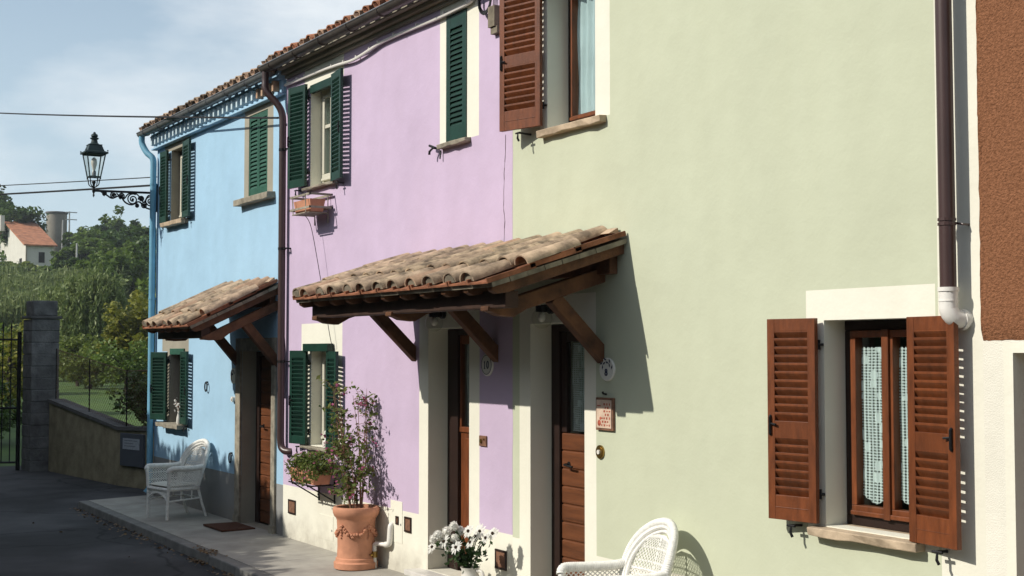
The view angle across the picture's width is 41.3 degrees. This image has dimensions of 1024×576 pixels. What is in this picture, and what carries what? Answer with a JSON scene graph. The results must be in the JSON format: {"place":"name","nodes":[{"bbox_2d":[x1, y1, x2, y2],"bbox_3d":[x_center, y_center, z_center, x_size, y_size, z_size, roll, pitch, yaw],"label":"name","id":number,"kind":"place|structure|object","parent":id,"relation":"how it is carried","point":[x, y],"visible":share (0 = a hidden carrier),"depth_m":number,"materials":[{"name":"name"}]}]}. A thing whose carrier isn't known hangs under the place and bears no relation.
{"place":"outdoors","nodes":[
{"label":"outdoors","id":0,"kind":"place"},
{"bbox_2d":[0,466,267,575],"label":"road","id":1,"kind":"structure","parent":0,"point":[45,502],"depth_m":16.44,"materials":[{"name":"grey asphalt"}]},
{"bbox_2d":[0,321,21,469],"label":"iron gate","id":2,"kind":"structure","parent":1,"relation":"on","point":[18,400],"depth_m":25.89,"materials":[{"name":"black metal"}]},
{"bbox_2d":[21,300,61,471],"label":"gate pier","id":3,"kind":"structure","parent":1,"relation":"on","point":[41,328],"depth_m":25.73,"materials":[{"name":"grey stone"}]},
{"bbox_2d":[48,399,153,488],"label":"garden wall","id":4,"kind":"structure","parent":1,"relation":"on","point":[84,443],"depth_m":24.02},
{"bbox_2d":[55,349,153,426],"bbox_3d":[-6.580,1.696,23.203,0.181,1.340,6.679,2,-4,-40],"label":"chain link fence","id":5,"kind":"object","parent":4,"relation":"on","point":[89,385],"visible":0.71,"depth_m":24.02,"materials":[{"name":"green metal"}]},
{"bbox_2d":[120,433,145,467],"bbox_3d":[-6.288,2.685,22.525,0.740,0.540,0.058,-3,-4,45],"label":"meter box","id":6,"kind":"object","parent":4,"relation":"attached to","point":[132,450],"visible":0.98,"depth_m":22.47,"materials":[{"name":"grey metal"}]},
{"bbox_2d":[33,507,233,575],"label":"dry leaves","id":7,"kind":"object","parent":1,"relation":"on","point":[203,551],"visible":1,"depth_m":15.00,"materials":[{"name":"brown plant"}]},
{"bbox_2d":[78,500,272,575],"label":"kerb","id":8,"kind":"structure","parent":1,"relation":"on","point":[220,562],"depth_m":15.56,"materials":[{"name":"concrete"}]},
{"bbox_2d":[136,65,285,535],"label":"terraced house","id":9,"kind":"structure","parent":1,"relation":"on","point":[217,183],"depth_m":17.69,"materials":[{"name":"blue paint"}]},
{"bbox_2d":[0,184,149,194],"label":"overhead cable","id":10,"kind":"object","parent":9,"relation":"attached to","point":[76,189],"visible":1,"depth_m":22.02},
{"bbox_2d":[0,177,156,185],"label":"overhead cable","id":11,"kind":"object","parent":9,"relation":"attached to","point":[77,181],"visible":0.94,"depth_m":22.04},
{"bbox_2d":[80,132,157,211],"bbox_3d":[-5.753,-1.703,19.986,1.099,1.125,0.334,2,-3,-31],"label":"street lamp","id":12,"kind":"object","parent":9,"relation":"attached to","point":[94,147],"visible":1,"depth_m":19.83,"materials":[{"name":"black metal"}]},
{"bbox_2d":[0,112,278,118],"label":"overhead cable","id":13,"kind":"object","parent":9,"relation":"attached to","point":[150,116],"visible":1,"depth_m":19.28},
{"bbox_2d":[155,348,186,429],"bbox_3d":[-4.714,1.417,19.237,0.375,1.119,1.020,2,-3,-31],"label":"window","id":14,"kind":"structure","parent":9,"relation":"in","point":[170,425],"depth_m":19.14,"materials":[{"name":"beige stone"}]},
{"bbox_2d":[160,151,187,227],"bbox_3d":[-4.717,-1.441,19.418,0.334,1.112,0.980,2,-3,-31],"label":"window","id":15,"kind":"structure","parent":9,"relation":"in","point":[176,222],"depth_m":19.59,"materials":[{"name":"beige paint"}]},
{"bbox_2d":[174,400,179,423],"bbox_3d":[-4.649,1.708,18.897,0.115,0.370,0.224,2,-3,-31],"label":"bud vase","id":16,"kind":"object","parent":9,"relation":"on","point":[178,414],"visible":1,"depth_m":18.86,"materials":[{"name":"white ceramic"}]},
{"bbox_2d":[204,381,207,391],"bbox_3d":[-4.048,1.308,18.031,0.038,0.141,0.108,2,-3,-31],"label":"wall ring","id":17,"kind":"object","parent":9,"relation":"attached to","point":[206,385],"depth_m":18.02,"materials":[{"name":"black metal"}]},
{"bbox_2d":[142,276,277,366],"bbox_3d":[-3.623,0.412,16.413,1.260,1.091,1.892,2,-3,-31],"label":"door canopy","id":18,"kind":"object","parent":9,"relation":"attached to","point":[201,315],"visible":0.96,"depth_m":15.86,"materials":[{"name":"red tile"}]},
{"bbox_2d":[228,452,232,462],"bbox_3d":[-3.547,2.143,17.159,0.038,0.141,0.108,2,-3,-31],"label":"wall ring","id":19,"kind":"object","parent":9,"relation":"attached to","point":[230,458],"depth_m":17.15,"materials":[{"name":"black metal"}]},
{"bbox_2d":[230,368,234,383],"bbox_3d":[-3.518,1.108,17.162,0.031,0.200,0.200,2,-3,-31],"label":"wall plaque","id":20,"kind":"object","parent":9,"relation":"attached to","point":[232,375],"depth_m":17.16,"materials":[{"name":"beige paint"}]},
{"bbox_2d":[233,120,274,206],"bbox_3d":[-3.063,-1.594,16.665,0.321,1.108,1.170,2,-3,-31],"label":"window","id":21,"kind":"structure","parent":9,"relation":"in","point":[267,195],"depth_m":16.52,"materials":[{"name":"beige stone"}]},
{"bbox_2d":[255,352,270,523],"bbox_3d":[-2.904,1.833,16.554,0.154,2.114,1.046,2,-3,-31],"label":"door","id":22,"kind":"structure","parent":9,"relation":"in","point":[263,366],"depth_m":16.82,"materials":[{"name":"brown wood"}]},
{"bbox_2d":[0,0,372,232],"label":"sky","id":23,"kind":"structure","parent":0,"point":[67,57],"materials":[{"name":"blue"}]},
{"bbox_2d":[0,265,460,570],"bbox_3d":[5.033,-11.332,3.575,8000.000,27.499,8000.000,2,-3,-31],"label":"ground","id":24,"kind":"structure","parent":0,"point":[5,448],"depth_m":50.15,"materials":[{"name":"green plant"}]},
{"bbox_2d":[0,184,16,207],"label":"broadleaf tree","id":25,"kind":"object","parent":24,"relation":"on","point":[5,197],"visible":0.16,"depth_m":227.81,"materials":[{"name":"green plant"}]},
{"bbox_2d":[0,379,22,438],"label":"garden bush","id":26,"kind":"object","parent":24,"relation":"on","point":[5,419],"visible":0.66,"depth_m":32.50,"materials":[{"name":"green plant"}]},
{"bbox_2d":[0,322,22,365],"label":"garden bush","id":27,"kind":"object","parent":24,"relation":"on","point":[5,345],"visible":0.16,"depth_m":59.46,"materials":[{"name":"green plant"}]},
{"bbox_2d":[4,323,23,371],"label":"garden tree","id":28,"kind":"object","parent":24,"relation":"on","point":[17,327],"visible":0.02,"depth_m":80.32,"materials":[{"name":"green plant"}]},
{"bbox_2d":[0,260,38,271],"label":"broadleaf tree","id":29,"kind":"object","parent":24,"relation":"on","point":[28,263],"visible":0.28,"depth_m":179.20,"materials":[{"name":"green plant"}]},
{"bbox_2d":[0,199,48,260],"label":"broadleaf tree","id":30,"kind":"object","parent":24,"relation":"on","point":[21,215],"visible":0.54,"depth_m":213.28,"materials":[{"name":"green plant"}]},
{"bbox_2d":[0,215,57,265],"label":"farmhouse","id":31,"kind":"object","parent":24,"relation":"on","point":[32,242],"visible":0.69,"depth_m":205.16,"materials":[{"name":"white paint"}]},
{"bbox_2d":[39,252,44,262],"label":"window","id":32,"kind":"structure","parent":31,"relation":"in","point":[41,254],"depth_m":200.93,"materials":[{"name":"grey glass"}]},
{"bbox_2d":[0,314,62,413],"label":"garden bush","id":33,"kind":"object","parent":24,"relation":"on","point":[6,376],"visible":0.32,"depth_m":44.90,"materials":[{"name":"green plant"}]},
{"bbox_2d":[31,265,53,274],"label":"broadleaf tree","id":34,"kind":"object","parent":24,"relation":"on","point":[41,267],"visible":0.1,"depth_m":174.52,"materials":[{"name":"green plant"}]},
{"bbox_2d":[35,281,63,366],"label":"willow","id":35,"kind":"object","parent":24,"relation":"on","point":[49,296],"visible":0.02,"depth_m":84.98,"materials":[{"name":"green plant"}]},
{"bbox_2d":[45,211,67,256],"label":"water tower","id":36,"kind":"structure","parent":24,"relation":"on","point":[54,225],"depth_m":238.44,"materials":[{"name":"concrete"}]},
{"bbox_2d":[49,251,73,264],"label":"broadleaf tree","id":37,"kind":"object","parent":24,"relation":"on","point":[56,258],"visible":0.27,"depth_m":189.26,"materials":[{"name":"green plant"}]},
{"bbox_2d":[61,220,63,249],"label":"utility pole","id":38,"kind":"object","parent":24,"relation":"on","point":[62,231],"visible":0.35,"depth_m":234.80,"materials":[{"name":"concrete"}]},
{"bbox_2d":[50,257,79,273],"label":"broadleaf tree","id":39,"kind":"object","parent":24,"relation":"on","point":[60,264],"visible":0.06,"depth_m":149.32,"materials":[{"name":"green plant"}]},
{"bbox_2d":[0,261,132,337],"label":"reeds","id":40,"kind":"object","parent":24,"relation":"on","point":[18,290],"visible":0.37,"depth_m":120.02,"materials":[{"name":"green plant"}]},
{"bbox_2d":[66,211,76,240],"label":"utility pole","id":41,"kind":"object","parent":24,"relation":"on","point":[69,212],"visible":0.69,"depth_m":234.83,"materials":[{"name":"metal"}]},
{"bbox_2d":[60,226,85,246],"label":"broadleaf tree","id":42,"kind":"object","parent":24,"relation":"on","point":[69,236],"visible":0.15,"depth_m":231.22,"materials":[{"name":"green plant"}]},
{"bbox_2d":[59,333,92,385],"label":"garden bush","id":43,"kind":"object","parent":24,"relation":"on","point":[75,343],"visible":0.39,"depth_m":69.89,"materials":[{"name":"green plant"}]},
{"bbox_2d":[5,266,147,373],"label":"undergrowth","id":44,"kind":"object","parent":24,"relation":"on","point":[127,306],"visible":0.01,"depth_m":149.69,"materials":[{"name":"green plant"}]},
{"bbox_2d":[58,236,107,262],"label":"broadleaf tree","id":45,"kind":"object","parent":24,"relation":"on","point":[86,245],"visible":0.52,"depth_m":184.26,"materials":[{"name":"green plant"}]},
{"bbox_2d":[58,334,113,388],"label":"garden bush","id":46,"kind":"object","parent":24,"relation":"on","point":[83,350],"visible":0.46,"depth_m":65.60,"materials":[{"name":"green plant"}]},
{"bbox_2d":[72,228,110,242],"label":"broadleaf tree","id":47,"kind":"object","parent":24,"relation":"on","point":[79,235],"visible":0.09,"depth_m":203.72,"materials":[{"name":"green plant"}]},
{"bbox_2d":[53,263,131,352],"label":"willow","id":48,"kind":"object","parent":24,"relation":"on","point":[82,300],"visible":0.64,"depth_m":79.78,"materials":[{"name":"green plant"}]},
{"bbox_2d":[80,224,112,235],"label":"broadleaf tree","id":49,"kind":"object","parent":24,"relation":"on","point":[103,227],"visible":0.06,"depth_m":228.47,"materials":[{"name":"green plant"}]},
{"bbox_2d":[73,259,125,294],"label":"broadleaf tree","id":50,"kind":"object","parent":24,"relation":"on","point":[79,264],"visible":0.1,"depth_m":127.30,"materials":[{"name":"green plant"}]},
{"bbox_2d":[87,239,132,272],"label":"broadleaf tree","id":51,"kind":"object","parent":24,"relation":"on","point":[106,244],"visible":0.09,"depth_m":166.77,"materials":[{"name":"green plant"}]},
{"bbox_2d":[82,338,147,393],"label":"garden bush","id":52,"kind":"object","parent":24,"relation":"on","point":[123,359],"visible":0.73,"depth_m":59.80,"materials":[{"name":"green plant"}]},
{"bbox_2d":[83,242,155,298],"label":"broadleaf tree","id":53,"kind":"object","parent":24,"relation":"on","point":[116,258],"visible":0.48,"depth_m":139.55,"materials":[{"name":"green plant"}]},
{"bbox_2d":[98,205,141,233],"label":"broadleaf tree","id":54,"kind":"object","parent":24,"relation":"on","point":[116,224],"visible":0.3,"depth_m":240.18,"materials":[{"name":"green plant"}]},
{"bbox_2d":[95,290,155,387],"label":"tree","id":55,"kind":"object","parent":24,"relation":"on","point":[122,320],"visible":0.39,"depth_m":65.66,"materials":[{"name":"green plant"}]},
{"bbox_2d":[99,225,156,249],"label":"broadleaf tree","id":56,"kind":"object","parent":24,"relation":"on","point":[132,235],"visible":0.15,"depth_m":179.42,"materials":[{"name":"green plant"}]},
{"bbox_2d":[109,366,153,425],"bbox_3d":[-5.840,2.369,23.498,2.287,2.415,1.742,-1,-3,18],"label":"garden bush","id":57,"kind":"object","parent":24,"relation":"on","point":[132,395],"visible":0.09,"depth_m":23.19,"materials":[{"name":"green plant"}]},
{"bbox_2d":[124,238,155,279],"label":"broadleaf tree","id":58,"kind":"object","parent":24,"relation":"on","point":[144,245],"visible":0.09,"depth_m":149.65,"materials":[{"name":"green plant"}]},
{"bbox_2d":[134,273,155,313],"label":"broadleaf tree","id":59,"kind":"object","parent":24,"relation":"on","point":[144,284],"visible":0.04,"depth_m":109.48,"materials":[{"name":"green plant"}]},
{"bbox_2d":[258,0,512,575],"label":"terraced house","id":60,"kind":"structure","parent":24,"relation":"on","point":[399,145],"depth_m":13.19,"materials":[{"name":"purple paint"}]},
{"bbox_2d":[288,499,295,514],"bbox_3d":[-2.497,2.482,15.419,0.013,0.160,0.215,2,-3,-31],"label":"wall vent","id":61,"kind":"object","parent":60,"relation":"attached to","point":[291,506],"depth_m":15.40,"materials":[{"name":"orange metal"}]},
{"bbox_2d":[284,450,337,503],"bbox_3d":[-2.119,2.009,14.470,0.374,0.563,0.865,2,-3,-31],"label":"flower box","id":62,"kind":"object","parent":60,"relation":"attached to","point":[314,469],"visible":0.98,"depth_m":14.30,"materials":[{"name":"ceramic"}]},
{"bbox_2d":[289,192,332,225],"bbox_3d":[-2.179,-0.851,14.773,0.298,0.307,0.572,2,-3,-31],"label":"window planter","id":63,"kind":"object","parent":60,"relation":"attached to","point":[309,207],"visible":1,"depth_m":14.63,"materials":[{"name":"ceramic"}]},
{"bbox_2d":[305,216,332,346],"bbox_3d":[-2.075,-0.085,14.671,0.043,1.438,0.507,3,-4,-44],"label":"hanging wire","id":64,"kind":"object","parent":63,"relation":"hanging from","point":[319,272],"visible":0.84,"depth_m":14.72,"materials":[{"name":"black metal"}]},
{"bbox_2d":[299,343,333,452],"bbox_3d":[-2.038,1.188,14.848,0.305,1.160,0.750,2,-3,-31],"label":"window","id":65,"kind":"structure","parent":60,"relation":"in","point":[323,347],"depth_m":14.99,"materials":[{"name":"beige paint"}]},
{"bbox_2d":[301,77,337,191],"bbox_3d":[-2.017,-1.687,14.980,0.294,1.184,0.860,2,-3,-31],"label":"window","id":66,"kind":"structure","parent":60,"relation":"in","point":[324,86],"depth_m":15.19,"materials":[{"name":"beige paint"}]},
{"bbox_2d":[284,0,472,86],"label":"cable conduit","id":67,"kind":"object","parent":60,"relation":"attached to","point":[395,35],"visible":1,"depth_m":13.60,"materials":[{"name":"white plastic"}]},
{"bbox_2d":[369,522,393,567],"bbox_3d":[-1.268,2.504,13.241,0.284,0.466,0.111,-2,-3,34],"label":"gas pipe","id":68,"kind":"object","parent":60,"relation":"attached to","point":[388,543],"visible":1,"depth_m":13.20,"materials":[{"name":"white metal"}]},
{"bbox_2d":[395,516,398,524],"bbox_3d":[-1.109,2.242,13.123,0.013,0.080,0.065,2,-3,-31],"label":"wall vent","id":69,"kind":"object","parent":60,"relation":"attached to","point":[397,520],"depth_m":13.11,"materials":[{"name":"metal"}]},
{"bbox_2d":[404,516,411,532],"bbox_3d":[-0.992,2.250,12.928,0.013,0.145,0.140,2,-3,-31],"label":"wall vent","id":70,"kind":"object","parent":60,"relation":"attached to","point":[407,524],"depth_m":12.93,"materials":[{"name":"orange metal"}]},
{"bbox_2d":[425,312,445,325],"bbox_3d":[-0.700,0.289,12.373,0.181,0.217,0.164,2,-3,-31],"label":"wall lamp","id":71,"kind":"object","parent":60,"relation":"attached to","point":[434,315],"visible":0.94,"depth_m":12.35,"materials":[{"name":"black metal"}]},
{"bbox_2d":[436,30,470,149],"bbox_3d":[-0.466,-1.891,12.349,0.233,1.224,0.540,2,-3,-31],"label":"window","id":72,"kind":"structure","parent":60,"relation":"in","point":[452,143],"depth_m":12.25,"materials":[{"name":"beige stone"}]},
{"bbox_2d":[447,329,468,569],"bbox_3d":[-0.359,1.481,12.422,0.110,2.214,0.768,2,-3,-31],"label":"door","id":73,"kind":"structure","parent":60,"relation":"in","point":[458,339],"depth_m":12.59,"materials":[{"name":"brown wood"}]},
{"bbox_2d":[292,226,626,362],"bbox_3d":[-0.561,0.096,11.235,1.302,1.038,3.658,2,-3,-31],"label":"door canopy","id":74,"kind":"object","parent":60,"relation":"attached to","point":[456,283],"visible":1,"depth_m":10.22,"materials":[{"name":"red tile"}]},
{"bbox_2d":[479,435,486,446],"bbox_3d":[-0.254,1.320,11.736,0.023,0.090,0.123,2,-3,-31],"label":"door bell","id":75,"kind":"object","parent":60,"relation":"attached to","point":[482,440],"depth_m":11.73,"materials":[{"name":"gold metal"}]},
{"bbox_2d":[478,0,491,14],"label":"cable coil","id":76,"kind":"object","parent":60,"relation":"hanging from","point":[482,12],"visible":1,"depth_m":11.85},
{"bbox_2d":[481,354,493,375],"bbox_3d":[-0.217,0.661,11.708,0.022,0.196,0.200,2,-3,-31],"label":"number plaque","id":77,"kind":"object","parent":60,"relation":"attached to","point":[487,364],"visible":0.97,"depth_m":11.69,"materials":[{"name":"white ceramic"}]},
{"bbox_2d":[488,5,498,34],"bbox_3d":[-0.147,-2.306,11.702,0.065,0.240,0.130,2,-3,-31],"label":"electrical junction box","id":78,"kind":"object","parent":60,"relation":"attached to","point":[493,17],"visible":0.82,"depth_m":11.67,"materials":[{"name":"beige plastic"}]},
{"bbox_2d":[495,548,506,570],"bbox_3d":[-0.095,2.284,11.436,0.013,0.165,0.185,2,-3,-31],"label":"wall vent","id":79,"kind":"object","parent":60,"relation":"attached to","point":[500,559],"depth_m":11.43,"materials":[{"name":"orange metal"}]},
{"bbox_2d":[88,495,406,575],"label":"pavement","id":80,"kind":"structure","parent":0,"point":[263,550],"depth_m":15.24,"materials":[{"name":"concrete"}]},
{"bbox_2d":[144,439,209,520],"bbox_3d":[-4.290,2.464,17.616,0.727,0.995,0.695,3,-4,-43],"label":"wicker armchair","id":81,"kind":"object","parent":80,"relation":"on","point":[181,483],"visible":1,"depth_m":17.54,"materials":[{"name":"wicker"}]},
{"bbox_2d":[203,522,254,531],"bbox_3d":[-3.424,2.887,16.450,0.420,0.022,0.680,2,-3,-31],"label":"doormat","id":82,"kind":"object","parent":80,"relation":"on","point":[228,526],"visible":1,"depth_m":16.38,"materials":[{"name":"brown fabric"}]},
{"bbox_2d":[333,504,379,570],"bbox_3d":[-1.536,2.450,13.391,0.464,0.604,0.464,2,-3,-31],"label":"terracotta pot","id":83,"kind":"object","parent":80,"relation":"on","point":[355,533],"visible":1,"depth_m":13.22,"materials":[{"name":"ceramic"}]},
{"bbox_2d":[316,375,377,507],"bbox_3d":[-1.619,1.533,13.500,0.528,1.342,0.977,2,-3,-31],"label":"potted shrub","id":84,"kind":"object","parent":83,"relation":"on","point":[344,452],"visible":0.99,"depth_m":13.48,"materials":[{"name":"green plant"}]},
{"bbox_2d":[460,565,484,575],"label":"jug","id":85,"kind":"object","parent":80,"relation":"on","point":[471,571],"visible":0.95,"depth_m":11.22,"materials":[{"name":"white ceramic"}]},
{"bbox_2d":[427,521,498,568],"bbox_3d":[-0.439,2.158,11.317,0.810,0.453,0.319,-2,-3,32],"label":"daisy bouquet","id":86,"kind":"object","parent":85,"relation":"in","point":[466,555],"visible":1,"depth_m":11.27,"materials":[{"name":"white plant"}]},
{"bbox_2d":[556,517,678,575],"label":"wicker armchair","id":87,"kind":"object","parent":80,"relation":"on","point":[645,534],"visible":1,"depth_m":9.35,"materials":[{"name":"wicker"}]},
{"bbox_3d":[-0.539,2.679,12.257,0.330,0.074,0.850,2,-3,-31],"label":"step base","id":88,"kind":"object","parent":80,"relation":"on","visible":0},
{"bbox_2d":[404,568,446,575],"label":"door step","id":89,"kind":"object","parent":88,"relation":"on","point":[416,572],"depth_m":12.46,"materials":[{"name":"white stone"}]},
{"bbox_2d":[499,0,986,575],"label":"terraced house","id":90,"kind":"structure","parent":0,"point":[779,312],"depth_m":8.80,"materials":[{"name":"green paint"}]},
{"bbox_2d":[532,304,553,328],"bbox_3d":[0.244,0.214,10.807,0.181,0.217,0.164,2,-3,-31],"label":"wall lamp","id":91,"kind":"object","parent":90,"relation":"attached to","point":[541,309],"visible":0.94,"depth_m":10.78,"materials":[{"name":"black metal"}]},
{"bbox_2d":[551,325,584,575],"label":"door","id":92,"kind":"structure","parent":90,"relation":"in","point":[568,449],"depth_m":11.05,"materials":[{"name":"brown wood"}]},
{"bbox_2d":[536,0,606,137],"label":"window","id":93,"kind":"structure","parent":90,"relation":"in","point":[581,13],"depth_m":10.99,"materials":[{"name":"brown wood"}]},
{"bbox_2d":[596,445,604,458],"bbox_3d":[0.656,1.233,10.224,0.027,0.104,0.104,2,-3,-31],"label":"door bell","id":94,"kind":"object","parent":90,"relation":"attached to","point":[600,452],"depth_m":10.21,"materials":[{"name":"gold metal"}]},
{"bbox_2d":[596,391,614,430],"bbox_3d":[0.691,0.919,10.169,0.042,0.292,0.225,2,-3,-31],"label":"tile picture","id":95,"kind":"object","parent":90,"relation":"attached to","point":[605,414],"visible":1,"depth_m":10.15,"materials":[{"name":"beige ceramic"}]},
{"bbox_2d":[599,358,615,380],"bbox_3d":[0.708,0.610,10.171,0.023,0.176,0.196,2,-3,-31],"label":"number plaque","id":96,"kind":"object","parent":90,"relation":"attached to","point":[607,369],"visible":1,"depth_m":10.15,"materials":[{"name":"white ceramic"}]},
{"bbox_2d":[807,319,924,552],"bbox_3d":[2.133,0.834,7.960,0.331,1.300,0.850,2,-3,-31],"label":"window","id":97,"kind":"structure","parent":90,"relation":"in","point":[891,516],"depth_m":8.08,"materials":[{"name":"brown wood"}]},
{"bbox_2d":[975,0,1023,575],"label":"terraced house","id":98,"kind":"structure","parent":0,"point":[1000,62],"depth_m":7.12,"materials":[{"name":"rough reddish-brown stucco"},{"name":"white plaster"},{"name":"orange tile"}]}
]}

